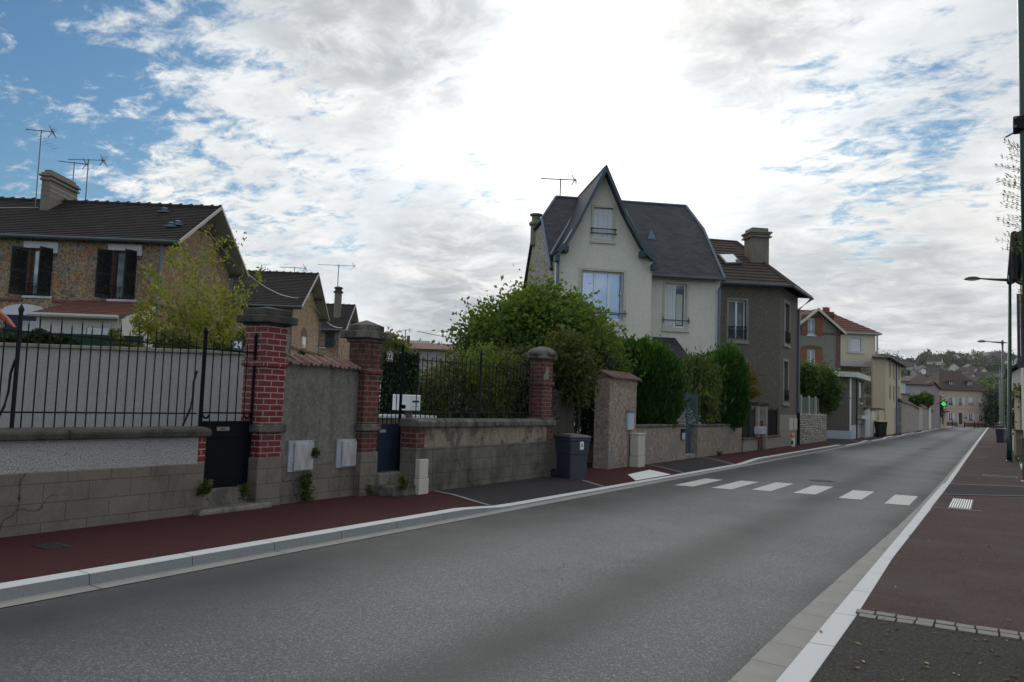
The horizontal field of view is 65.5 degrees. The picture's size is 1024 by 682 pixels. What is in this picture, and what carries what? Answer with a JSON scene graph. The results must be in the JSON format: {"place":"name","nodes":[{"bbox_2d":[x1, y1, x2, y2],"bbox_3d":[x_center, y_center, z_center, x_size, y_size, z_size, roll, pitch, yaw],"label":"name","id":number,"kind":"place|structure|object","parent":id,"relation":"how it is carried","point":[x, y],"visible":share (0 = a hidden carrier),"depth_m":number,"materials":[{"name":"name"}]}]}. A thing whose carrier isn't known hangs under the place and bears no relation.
{"place":"outdoors","nodes":[
{"label":"outdoors","id":0,"kind":"place"},
{"bbox_2d":[0,342,244,427],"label":"garden wall","id":1,"kind":"structure","parent":0,"point":[9,352],"depth_m":13.72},
{"bbox_2d":[407,336,460,402],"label":"house","id":2,"kind":"structure","parent":0,"point":[428,348],"depth_m":62.49,"materials":[{"name":"brick"}]},
{"bbox_2d":[0,426,947,582],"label":"pavement","id":3,"kind":"structure","parent":0,"point":[21,558],"depth_m":9.05,"materials":[{"name":"asphalt"}]},
{"bbox_2d":[202,486,246,506],"bbox_3d":[-3.954,2.095,10.655,0.320,0.270,0.900,-1,-5,31],"label":"stone step","id":4,"kind":"object","parent":3,"relation":"on","point":[225,495],"visible":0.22,"depth_m":10.56,"materials":[{"name":"stone"}]},
{"bbox_2d":[192,502,271,515],"bbox_3d":[-3.701,2.235,10.487,0.275,0.145,1.180,-1,-5,31],"label":"stone step","id":5,"kind":"object","parent":3,"relation":"on","point":[210,510],"visible":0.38,"depth_m":10.36,"materials":[{"name":"concrete"}]},
{"bbox_2d":[376,470,400,494],"bbox_3d":[-2.084,2.357,13.092,0.370,0.410,0.690,-1,-5,31],"label":"stone step","id":6,"kind":"object","parent":3,"relation":"on","point":[387,477],"visible":0.26,"depth_m":12.88,"materials":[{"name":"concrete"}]},
{"bbox_2d":[378,483,415,495],"bbox_3d":[-1.807,2.435,12.864,0.340,0.240,0.740,-1,-5,31],"label":"stone step","id":7,"kind":"object","parent":3,"relation":"on","point":[394,489],"visible":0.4,"depth_m":12.61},
{"bbox_2d":[379,349,420,414],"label":"hedge","id":8,"kind":"object","parent":3,"relation":"on","point":[410,375],"visible":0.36,"depth_m":15.03,"materials":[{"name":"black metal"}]},
{"bbox_2d":[378,414,436,470],"bbox_3d":[-2.246,1.973,14.020,0.580,1.345,2.200,-1,-5,31],"label":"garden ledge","id":9,"kind":"object","parent":3,"relation":"on","point":[393,418],"visible":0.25,"depth_m":13.90,"materials":[{"name":"concrete"}]},
{"bbox_2d":[414,459,428,494],"bbox_3d":[-1.480,2.224,13.050,0.109,0.570,0.260,-1,-5,31],"label":"cable box","id":10,"kind":"object","parent":3,"relation":"on","point":[421,481],"visible":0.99,"depth_m":12.98,"materials":[{"name":"beige plastic"}]},
{"bbox_2d":[415,459,427,478],"bbox_3d":[-1.480,2.092,13.062,0.099,0.305,0.230,-1,-5,31],"label":"door","id":11,"kind":"structure","parent":10,"relation":"in","point":[421,467],"depth_m":12.99,"materials":[{"name":"beige plastic"}]},
{"bbox_2d":[418,354,469,417],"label":"garden shrub","id":12,"kind":"object","parent":3,"relation":"on","point":[433,395],"visible":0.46,"depth_m":15.56,"materials":[{"name":"green plant"}]},
{"bbox_2d":[419,325,494,417],"bbox_3d":[-1.132,1.231,16.231,1.795,3.244,1.656,4,-5,-21],"label":"garden shrub","id":13,"kind":"object","parent":3,"relation":"on","point":[459,381],"visible":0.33,"depth_m":16.23,"materials":[{"name":"green plant"}]},
{"bbox_2d":[446,334,524,417],"bbox_3d":[-0.535,1.367,16.662,1.894,3.086,1.968,2,-4,-3],"label":"garden shrub","id":14,"kind":"object","parent":3,"relation":"on","point":[484,349],"visible":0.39,"depth_m":16.53,"materials":[{"name":"green plant"}]},
{"bbox_2d":[471,343,532,417],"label":"garden shrub","id":15,"kind":"object","parent":3,"relation":"on","point":[510,361],"visible":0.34,"depth_m":17.24,"materials":[{"name":"green plant"}]},
{"bbox_2d":[470,335,553,393],"bbox_3d":[0.030,1.491,18.910,2.140,3.216,2.363,1,-4,14],"label":"garden shrub","id":16,"kind":"object","parent":3,"relation":"on","point":[522,347],"visible":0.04,"depth_m":18.70,"materials":[{"name":"green plant"}]},
{"bbox_2d":[493,346,567,433],"bbox_3d":[0.333,1.416,18.022,1.804,3.251,1.904,1,-5,18],"label":"garden shrub","id":17,"kind":"object","parent":3,"relation":"on","point":[525,364],"visible":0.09,"depth_m":17.76,"materials":[{"name":"green plant"}]},
{"bbox_2d":[551,389,580,469],"bbox_3d":[1.032,2.052,18.185,0.144,1.950,2.044,-1,-5,31],"label":"fence","id":18,"kind":"object","parent":3,"relation":"on","point":[566,415],"visible":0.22,"depth_m":18.45,"materials":[{"name":"metal"}]},
{"bbox_2d":[551,433,591,479],"bbox_3d":[1.241,2.420,16.722,0.572,0.940,0.702,5,-5,-31],"label":"wheelie bin","id":19,"kind":"object","parent":3,"relation":"on","point":[572,449],"visible":1,"depth_m":16.50,"materials":[{"name":"plastic"}]},
{"bbox_2d":[533,312,623,422],"bbox_3d":[1.062,1.181,19.030,2.615,3.924,1.802,-2,-6,42],"label":"bush","id":20,"kind":"object","parent":3,"relation":"on","point":[575,378],"visible":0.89,"depth_m":18.47,"materials":[{"name":"green plant"}]},
{"bbox_2d":[574,343,627,444],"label":"ivy column","id":21,"kind":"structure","parent":3,"relation":"on","point":[587,422],"depth_m":20.60,"materials":[{"name":"green plant"}]},
{"bbox_2d":[629,433,645,466],"bbox_3d":[3.238,2.813,20.564,0.270,0.870,0.480,-1,-5,31],"label":"utility cabinet","id":22,"kind":"object","parent":3,"relation":"on","point":[637,451],"visible":1,"depth_m":20.40,"materials":[{"name":"beige plastic"}]},
{"bbox_2d":[628,470,669,480],"bbox_3d":[3.030,3.095,18.427,0.640,0.057,2.450,-1,-5,31],"label":"tactile plate","id":23,"kind":"object","parent":3,"relation":"on","point":[646,474],"visible":1,"depth_m":18.49,"materials":[{"name":"white paint"}]},
{"bbox_2d":[669,345,733,423],"bbox_3d":[6.425,1.914,27.405,2.781,4.113,2.432,-1,-5,31],"label":"bamboo shrub","id":24,"kind":"object","parent":3,"relation":"on","point":[701,372],"visible":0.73,"depth_m":26.96,"materials":[{"name":"green plant"}]},
{"bbox_2d":[742,361,762,436],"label":"yellow shrub","id":25,"kind":"object","parent":3,"relation":"on","point":[754,392],"visible":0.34,"depth_m":31.41,"materials":[{"name":"green plant"}]},
{"bbox_2d":[750,402,761,449],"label":"gate pier","id":26,"kind":"structure","parent":3,"relation":"on","point":[756,405],"depth_m":31.50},
{"bbox_2d":[760,402,768,448],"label":"gate pier","id":27,"kind":"structure","parent":3,"relation":"on","point":[764,413],"depth_m":32.58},
{"bbox_2d":[800,413,826,443],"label":"garden wall","id":28,"kind":"structure","parent":3,"relation":"on","point":[813,427],"depth_m":41.07,"materials":[{"name":"stone"}]},
{"bbox_2d":[800,395,818,413],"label":"panel fence","id":29,"kind":"object","parent":28,"relation":"on","point":[808,405],"visible":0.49,"depth_m":41.48,"materials":[{"name":"beige plastic"}]},
{"bbox_2d":[800,356,849,417],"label":"round laurel","id":30,"kind":"object","parent":3,"relation":"on","point":[822,384],"visible":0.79,"depth_m":44.19,"materials":[{"name":"green plant"}]},
{"bbox_2d":[0,400,958,681],"bbox_3d":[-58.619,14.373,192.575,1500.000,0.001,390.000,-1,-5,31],"label":"ground","id":31,"kind":"structure","parent":0,"point":[440,524],"depth_m":8.21,"materials":[{"name":"concrete"}]},
{"bbox_2d":[0,331,143,345],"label":"screen fence","id":32,"kind":"object","parent":31,"relation":"on","point":[87,341],"visible":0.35,"depth_m":14.94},
{"bbox_2d":[0,327,78,344],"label":"ivy hedge","id":33,"kind":"object","parent":32,"relation":"attached to","point":[33,338],"visible":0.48,"depth_m":14.82,"materials":[{"name":"green plant"}]},
{"bbox_2d":[27,300,156,347],"bbox_3d":[-14.009,0.835,26.573,2.828,4.703,2.976,2,-4,-1],"label":"house extension","id":34,"kind":"object","parent":31,"relation":"on","point":[89,314],"visible":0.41,"depth_m":25.58,"materials":[{"name":"paint"}]},
{"bbox_2d":[0,426,211,537],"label":"garden wall","id":35,"kind":"structure","parent":31,"relation":"on","point":[58,478],"depth_m":8.92,"materials":[{"name":"concrete"}]},
{"bbox_2d":[0,304,200,427],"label":"iron railing","id":36,"kind":"object","parent":35,"relation":"on","point":[16,360],"visible":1,"depth_m":8.98,"materials":[{"name":"metal"}]},
{"bbox_2d":[0,170,248,345],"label":"stone house","id":37,"kind":"structure","parent":31,"relation":"on","point":[61,244],"depth_m":28.50,"materials":[{"name":"stone"}]},
{"bbox_2d":[3,314,36,330],"bbox_3d":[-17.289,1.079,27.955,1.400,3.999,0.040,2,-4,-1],"label":"window","id":38,"kind":"structure","parent":37,"relation":"in","point":[14,318],"depth_m":28.07,"materials":[{"name":"grey glass"}]},
{"bbox_2d":[8,241,58,298],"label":"window","id":39,"kind":"structure","parent":37,"relation":"in","point":[41,263],"depth_m":28.12,"materials":[{"name":"brown wood"}]},
{"bbox_2d":[94,243,142,301],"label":"window","id":40,"kind":"structure","parent":37,"relation":"in","point":[125,263],"depth_m":28.18,"materials":[{"name":"brown wood"}]},
{"bbox_2d":[107,324,245,350],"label":"ivy hedge","id":41,"kind":"object","parent":31,"relation":"on","point":[241,333],"visible":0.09,"depth_m":14.69,"materials":[{"name":"green plant"}]},
{"bbox_2d":[127,224,267,349],"bbox_3d":[-8.511,-0.069,21.028,3.436,6.057,3.766,4,-5,-23],"label":"slender tree","id":42,"kind":"object","parent":31,"relation":"on","point":[191,323],"visible":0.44,"depth_m":20.83,"materials":[{"name":"green plant"}]},
{"bbox_2d":[237,307,297,505],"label":"gate pier","id":43,"kind":"structure","parent":31,"relation":"on","point":[269,326],"depth_m":11.05,"materials":[{"name":"brick"}]},
{"bbox_2d":[198,327,257,488],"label":"garden gate","id":44,"kind":"structure","parent":43,"relation":"attached to","point":[228,450],"depth_m":10.62,"materials":[{"name":"black metal"}]},
{"bbox_2d":[226,270,329,355],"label":"stone house","id":45,"kind":"structure","parent":31,"relation":"on","point":[301,287],"depth_m":47.23,"materials":[{"name":"stone"}]},
{"bbox_2d":[280,352,361,503],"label":"panel wall","id":46,"kind":"structure","parent":31,"relation":"on","point":[320,401],"depth_m":11.91,"materials":[{"name":"concrete"}]},
{"bbox_2d":[286,440,313,471],"bbox_3d":[-3.057,1.664,11.526,0.062,0.445,0.480,-1,-5,31],"label":"meter box","id":47,"kind":"object","parent":46,"relation":"attached to","point":[299,456],"visible":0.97,"depth_m":11.48,"materials":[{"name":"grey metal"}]},
{"bbox_2d":[293,443,313,470],"bbox_3d":[-3.021,1.675,11.551,0.027,0.390,0.373,-1,-5,31],"label":"door","id":48,"kind":"structure","parent":47,"relation":"in","point":[303,459],"depth_m":11.53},
{"bbox_2d":[335,439,356,467],"bbox_3d":[-2.564,1.738,12.338,0.062,0.435,0.425,-1,-5,31],"label":"meter box","id":49,"kind":"object","parent":46,"relation":"attached to","point":[346,453],"visible":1,"depth_m":12.29,"materials":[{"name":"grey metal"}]},
{"bbox_2d":[341,441,356,466],"bbox_3d":[-2.528,1.749,12.363,0.027,0.380,0.318,-1,-5,31],"label":"door","id":50,"kind":"structure","parent":49,"relation":"in","point":[349,448],"depth_m":12.35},
{"bbox_2d":[317,286,358,359],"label":"stone house","id":51,"kind":"structure","parent":31,"relation":"on","point":[332,343],"depth_m":61.05,"materials":[{"name":"stone"}]},
{"bbox_2d":[338,320,391,495],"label":"gate pier","id":52,"kind":"structure","parent":31,"relation":"on","point":[366,339],"depth_m":12.64,"materials":[{"name":"brick"}]},
{"bbox_2d":[376,344,404,471],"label":"garden gate","id":53,"kind":"structure","parent":52,"relation":"attached to","point":[388,443],"depth_m":13.26,"materials":[{"name":"metal"}]},
{"bbox_2d":[380,327,420,383],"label":"tree","id":54,"kind":"object","parent":31,"relation":"on","point":[396,343],"visible":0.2,"depth_m":45.05,"materials":[{"name":"green plant"}]},
{"bbox_2d":[0,426,951,600],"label":"kerb","id":55,"kind":"structure","parent":31,"relation":"on","point":[60,584],"depth_m":7.94,"materials":[{"name":"concrete"}]},
{"bbox_2d":[0,426,949,588],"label":"kerb top","id":56,"kind":"structure","parent":55,"relation":"on","point":[105,568],"depth_m":8.63,"materials":[{"name":"concrete"}]},
{"bbox_2d":[399,418,555,491],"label":"garden wall","id":57,"kind":"structure","parent":31,"relation":"on","point":[461,452],"depth_m":14.44,"materials":[{"name":"paint"}]},
{"bbox_2d":[392,394,420,417],"bbox_3d":[-1.903,1.759,14.121,0.426,1.610,0.294,-1,-5,31],"label":"letter box","id":58,"kind":"object","parent":57,"relation":"on","point":[408,404],"visible":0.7,"depth_m":14.04,"materials":[{"name":"white metal"}]},
{"bbox_2d":[412,350,534,418],"bbox_3d":[-0.579,0.852,14.979,0.060,1.342,4.030,-1,-5,31],"label":"iron railing","id":59,"kind":"object","parent":57,"relation":"on","point":[479,412],"visible":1,"depth_m":14.88,"materials":[{"name":"metal"}]},
{"bbox_2d":[419,261,645,433],"bbox_3d":[0.933,0.648,21.878,5.212,5.432,5.762,-1,-5,31],"label":"bush","id":60,"kind":"object","parent":31,"relation":"on","point":[524,313],"visible":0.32,"depth_m":20.68,"materials":[{"name":"green plant"}]},
{"bbox_2d":[526,346,557,476],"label":"gate pier","id":61,"kind":"structure","parent":31,"relation":"on","point":[541,358],"depth_m":16.83,"materials":[{"name":"brick"}]},
{"bbox_2d":[593,369,641,468],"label":"wall pillar","id":62,"kind":"structure","parent":31,"relation":"on","point":[616,396],"depth_m":19.66,"materials":[{"name":"stone"}]},
{"bbox_2d":[626,411,635,466],"bbox_3d":[3.023,2.503,20.408,0.090,1.430,0.439,-1,-5,31],"label":"meter box","id":63,"kind":"object","parent":62,"relation":"attached to","point":[629,420],"visible":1,"depth_m":20.38,"materials":[{"name":"plastic"}]},
{"bbox_2d":[636,424,686,463],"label":"garden wall","id":64,"kind":"structure","parent":31,"relation":"on","point":[664,443],"depth_m":22.52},
{"bbox_2d":[618,330,691,429],"bbox_3d":[3.830,1.159,23.762,3.016,2.978,1.650,2,-4,0],"label":"cypress hedge","id":65,"kind":"object","parent":64,"relation":"on","point":[661,387],"visible":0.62,"depth_m":23.25,"materials":[{"name":"green plant"}]},
{"bbox_2d":[690,424,734,457],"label":"garden wall","id":66,"kind":"structure","parent":31,"relation":"on","point":[708,440],"depth_m":26.41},
{"bbox_2d":[685,393,697,453],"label":"garden gate","id":67,"kind":"structure","parent":66,"relation":"attached to","point":[693,400],"depth_m":25.33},
{"bbox_2d":[703,339,753,430],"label":"cypress hedge","id":68,"kind":"object","parent":31,"relation":"on","point":[736,383],"visible":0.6,"depth_m":28.29,"materials":[{"name":"green plant"}]},
{"bbox_2d":[741,437,759,451],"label":"garden wall","id":69,"kind":"structure","parent":31,"relation":"on","point":[749,443],"depth_m":30.36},
{"bbox_2d":[709,227,813,446],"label":"corner house","id":70,"kind":"structure","parent":31,"relation":"on","point":[760,316],"depth_m":35.06,"materials":[{"name":"concrete"}]},
{"bbox_2d":[726,297,748,343],"bbox_3d":[9.829,-0.876,34.843,1.044,2.012,0.284,3,-4,-8],"label":"window","id":71,"kind":"structure","parent":70,"relation":"in","point":[735,314],"depth_m":34.90,"materials":[{"name":"glass"}]},
{"bbox_2d":[782,358,789,405],"bbox_3d":[12.234,1.848,35.835,0.284,2.114,1.220,-1,-5,31],"label":"window","id":72,"kind":"structure","parent":70,"relation":"in","point":[785,398],"depth_m":35.49,"materials":[{"name":"white plastic"}]},
{"bbox_2d":[783,299,790,348],"bbox_3d":[12.407,-0.764,36.169,0.284,2.134,1.333,-1,-5,31],"label":"window","id":73,"kind":"structure","parent":70,"relation":"in","point":[785,339],"depth_m":35.97,"materials":[{"name":"white plastic"}]},
{"bbox_2d":[819,370,870,438],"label":"annex","id":74,"kind":"object","parent":31,"relation":"on","point":[847,423],"visible":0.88,"depth_m":48.92,"materials":[{"name":"white paint"}]},
{"bbox_2d":[869,355,906,434],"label":"beige block","id":75,"kind":"structure","parent":31,"relation":"on","point":[885,383],"depth_m":63.49,"materials":[{"name":"paint"}]},
{"bbox_2d":[898,398,912,432],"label":"garden wall","id":76,"kind":"structure","parent":31,"relation":"on","point":[904,416],"depth_m":72.12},
{"bbox_2d":[909,390,934,407],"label":"garden hedge","id":77,"kind":"object","parent":31,"relation":"on","point":[925,398],"visible":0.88,"depth_m":97.80,"materials":[{"name":"green plant"}]},
{"bbox_2d":[979,384,1006,427],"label":"street end tree","id":78,"kind":"object","parent":31,"relation":"on","point":[991,407],"visible":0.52,"depth_m":150.10,"materials":[{"name":"green plant"}]},
{"bbox_2d":[1012,390,1021,450],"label":"garden wall","id":79,"kind":"structure","parent":31,"relation":"on","point":[1018,416],"depth_m":37.05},
{"bbox_2d":[1014,429,1022,456],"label":"planter wall","id":80,"kind":"structure","parent":31,"relation":"on","point":[1018,443],"depth_m":32.32,"materials":[{"name":"concrete"}]},
{"bbox_2d":[0,426,986,681],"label":"road","id":81,"kind":"structure","parent":0,"point":[672,580],"depth_m":6.73,"materials":[{"name":"asphalt"}]},
{"bbox_2d":[0,426,953,607],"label":"gutter","id":82,"kind":"object","parent":81,"relation":"on","point":[38,597],"visible":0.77,"depth_m":8.41,"materials":[{"name":"concrete"}]},
{"bbox_2d":[728,437,979,681],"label":"gutter","id":83,"kind":"object","parent":81,"relation":"on","point":[781,654],"visible":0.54,"depth_m":6.28,"materials":[{"name":"concrete"}]},
{"bbox_2d":[776,427,988,681],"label":"kerb","id":84,"kind":"structure","parent":81,"relation":"on","point":[807,662],"depth_m":6.38,"materials":[{"name":"concrete"}]},
{"bbox_2d":[885,495,917,504],"bbox_3d":[7.646,3.112,15.626,0.420,0.001,2.050,-1,-5,31],"label":"zebra stripe","id":85,"kind":"object","parent":81,"relation":"on","point":[902,499],"visible":1,"depth_m":15.56,"materials":[{"name":"paint"}]},
{"bbox_2d":[0,0,1020,381],"label":"sky","id":86,"kind":"structure","parent":0,"point":[411,144],"materials":[{"name":"white"}]},
{"bbox_2d":[438,476,602,505],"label":"driveway","id":87,"kind":"structure","parent":0,"point":[510,491],"depth_m":14.26,"materials":[{"name":"asphalt"}]},
{"bbox_2d":[523,165,725,432],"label":"gabled house","id":88,"kind":"structure","parent":0,"point":[656,266],"depth_m":32.53,"materials":[{"name":"paint"}]},
{"bbox_2d":[578,267,626,325],"bbox_3d":[3.534,-1.736,31.321,1.971,2.226,0.312,3,-4,-8],"label":"window","id":89,"kind":"structure","parent":88,"relation":"in","point":[608,283],"depth_m":31.44,"materials":[{"name":"white glass"}]},
{"bbox_2d":[590,204,616,243],"bbox_3d":[3.603,-4.605,31.535,1.071,1.542,0.312,3,-4,-8],"label":"window","id":90,"kind":"structure","parent":88,"relation":"in","point":[602,220],"depth_m":31.53,"materials":[{"name":"glass"}]},
{"bbox_2d":[662,281,689,332],"bbox_3d":[6.695,-1.401,32.662,1.196,2.092,0.312,3,-4,-8],"label":"window","id":91,"kind":"structure","parent":88,"relation":"in","point":[673,312],"depth_m":32.65,"materials":[{"name":"white glass"}]},
{"bbox_2d":[646,457,731,472],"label":"driveway","id":92,"kind":"structure","parent":0,"point":[691,464],"depth_m":22.22,"materials":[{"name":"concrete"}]},
{"bbox_2d":[800,307,846,369],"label":"shuttered house","id":93,"kind":"structure","parent":0,"point":[821,331],"depth_m":60.41,"materials":[{"name":"paint"}]},
{"bbox_2d":[801,314,822,336],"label":"window","id":94,"kind":"structure","parent":93,"relation":"in","point":[808,327],"depth_m":60.43,"materials":[{"name":"white plastic"}]},
{"bbox_2d":[801,345,822,364],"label":"window","id":95,"kind":"structure","parent":93,"relation":"in","point":[808,351],"depth_m":60.28,"materials":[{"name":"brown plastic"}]},
{"bbox_2d":[800,310,881,371],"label":"overhang house","id":96,"kind":"structure","parent":0,"point":[859,343],"depth_m":68.71,"materials":[{"name":"beige paint"}]},
{"bbox_2d":[847,335,864,353],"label":"window","id":97,"kind":"structure","parent":96,"relation":"in","point":[853,341],"depth_m":68.70,"materials":[{"name":"glass"}]},
{"bbox_2d":[868,374,941,429],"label":"mauve house","id":98,"kind":"structure","parent":0,"point":[916,384],"depth_m":105.29,"materials":[{"name":"paint"}]},
{"bbox_2d":[810,615,1023,681],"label":"dark pavement","id":99,"kind":"structure","parent":0,"point":[909,651],"depth_m":5.31,"materials":[{"name":"asphalt"}]},
{"bbox_2d":[1005,0,1023,357],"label":"lamp post","id":100,"kind":"object","parent":99,"relation":"on","point":[1018,124],"visible":1,"depth_m":5.49,"materials":[{"name":"black metal"}]},
{"bbox_2d":[994,138,1021,253],"bbox_3d":[4.757,-0.238,7.510,0.345,5.150,0.998,-1,-5,31],"label":"decoration","id":101,"kind":"object","parent":100,"relation":"attached to","point":[1012,207],"visible":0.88,"depth_m":7.50,"materials":[{"name":"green plant"}]},
{"bbox_2d":[861,349,1016,392],"bbox_3d":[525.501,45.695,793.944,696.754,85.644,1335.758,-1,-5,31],"label":"hill","id":102,"kind":"structure","parent":0,"point":[920,360],"depth_m":661.39,"materials":[{"name":"plant"}]},
{"bbox_2d":[861,348,1007,392],"bbox_3d":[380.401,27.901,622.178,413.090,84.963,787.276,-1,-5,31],"label":"hill wood","id":103,"kind":"object","parent":102,"relation":"on","point":[904,369],"visible":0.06,"depth_m":663.84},
{"bbox_2d":[857,427,1023,638],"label":"pavement","id":104,"kind":"structure","parent":0,"point":[974,579],"depth_m":8.96,"materials":[{"name":"asphalt"}]},
{"bbox_2d":[856,609,1023,640],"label":"cobble strip","id":105,"kind":"object","parent":104,"relation":"on","point":[966,628],"visible":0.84,"depth_m":6.09,"materials":[{"name":"stone"}]},
{"bbox_2d":[948,498,973,509],"bbox_3d":[8.340,3.017,14.775,0.350,0.018,1.900,-1,-5,31],"label":"tactile plate","id":106,"kind":"object","parent":104,"relation":"on","point":[964,504],"visible":0.99,"depth_m":14.64,"materials":[{"name":"white paint"}]},
{"bbox_2d":[964,275,1013,461],"bbox_3d":[18.512,1.014,30.806,1.851,7.145,0.280,0,-5,31],"label":"street lamp","id":107,"kind":"object","parent":104,"relation":"on","point":[1009,280],"visible":0.97,"depth_m":30.45,"materials":[{"name":"metal"}]},
{"bbox_2d":[977,340,1006,427],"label":"street lamp","id":108,"kind":"object","parent":104,"relation":"on","point":[1002,342],"visible":0.77,"depth_m":55.73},
{"bbox_2d":[1002,382,1021,434],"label":"ivy shrub","id":109,"kind":"object","parent":104,"relation":"on","point":[1016,388],"visible":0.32,"depth_m":37.40,"materials":[{"name":"green plant"}]},
{"bbox_2d":[927,371,988,426],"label":"long house","id":110,"kind":"structure","parent":0,"point":[962,395],"depth_m":152.55,"materials":[{"name":"paint"}]},
{"bbox_2d":[943,484,1023,495],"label":"driveway","id":111,"kind":"structure","parent":0,"point":[980,489],"depth_m":17.73,"materials":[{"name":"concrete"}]},
{"bbox_2d":[1007,230,1023,435],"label":"house","id":112,"kind":"structure","parent":0,"point":[1015,263],"depth_m":26.68,"materials":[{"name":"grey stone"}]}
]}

